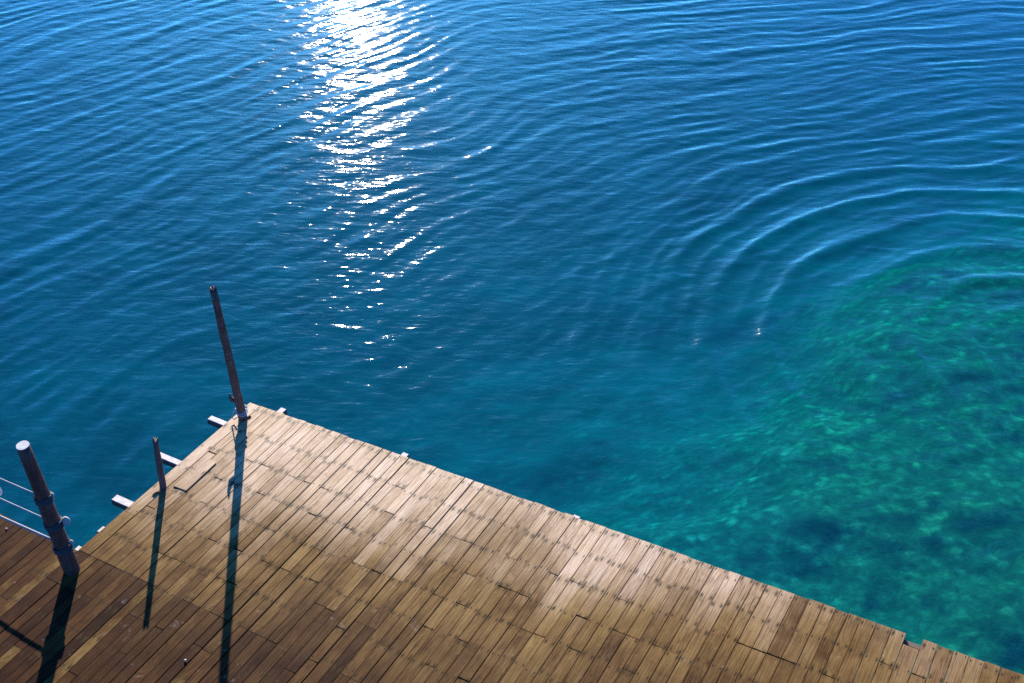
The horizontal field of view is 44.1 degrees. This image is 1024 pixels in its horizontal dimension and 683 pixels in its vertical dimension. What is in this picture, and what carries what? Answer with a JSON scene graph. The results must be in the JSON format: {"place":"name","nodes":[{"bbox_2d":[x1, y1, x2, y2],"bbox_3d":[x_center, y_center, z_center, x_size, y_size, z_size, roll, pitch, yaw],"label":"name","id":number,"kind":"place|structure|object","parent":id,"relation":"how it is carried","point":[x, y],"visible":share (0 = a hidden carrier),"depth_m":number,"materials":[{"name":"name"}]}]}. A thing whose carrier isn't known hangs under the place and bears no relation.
{"place":"outdoors","nodes":[
{"label":"outdoors","id":0,"kind":"place"},
{"bbox_2d":[0,0,1023,682],"bbox_3d":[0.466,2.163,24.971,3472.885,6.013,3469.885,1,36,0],"label":"water","id":1,"kind":"structure","parent":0,"point":[734,286],"depth_m":33.84,"materials":[{"name":"blue liquid"}]},
{"bbox_2d":[0,403,1023,682],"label":"wooden jetty","id":2,"kind":"object","parent":1,"relation":"on","point":[266,545],"visible":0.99,"depth_m":13.34,"materials":[{"name":"brown wood"}]},
{"bbox_2d":[16,441,79,575],"bbox_3d":[-4.751,1.921,13.153,0.359,2.398,0.238,-26,44,-32],"label":"lashed post","id":3,"kind":"object","parent":2,"relation":"on","point":[54,522],"visible":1,"depth_m":12.95,"materials":[{"name":"brown wood"}]},
{"bbox_2d":[0,478,33,493],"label":"rope","id":4,"kind":"object","parent":3,"relation":"attached to","point":[16,486],"visible":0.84,"depth_m":12.99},
{"bbox_2d":[0,498,41,517],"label":"rope","id":5,"kind":"object","parent":3,"relation":"attached to","point":[20,507],"visible":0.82,"depth_m":13.28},
{"bbox_2d":[0,515,50,539],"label":"rope","id":6,"kind":"object","parent":3,"relation":"attached to","point":[24,527],"visible":0.88,"depth_m":13.52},
{"bbox_2d":[152,437,166,490],"bbox_3d":[-4.043,1.581,14.571,0.081,1.300,0.169,-25,43,-32],"label":"short stake","id":7,"kind":"object","parent":2,"relation":"on","point":[160,472],"visible":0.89,"depth_m":14.39,"materials":[{"name":"wood"}]},
{"bbox_2d":[209,286,247,421],"bbox_3d":[-3.299,0.328,14.839,0.208,3.018,1.123,-6,36,-10],"label":"mooring pole","id":8,"kind":"object","parent":2,"relation":"attached to","point":[241,410],"visible":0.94,"depth_m":14.62,"materials":[{"name":"wood"}]}
]}

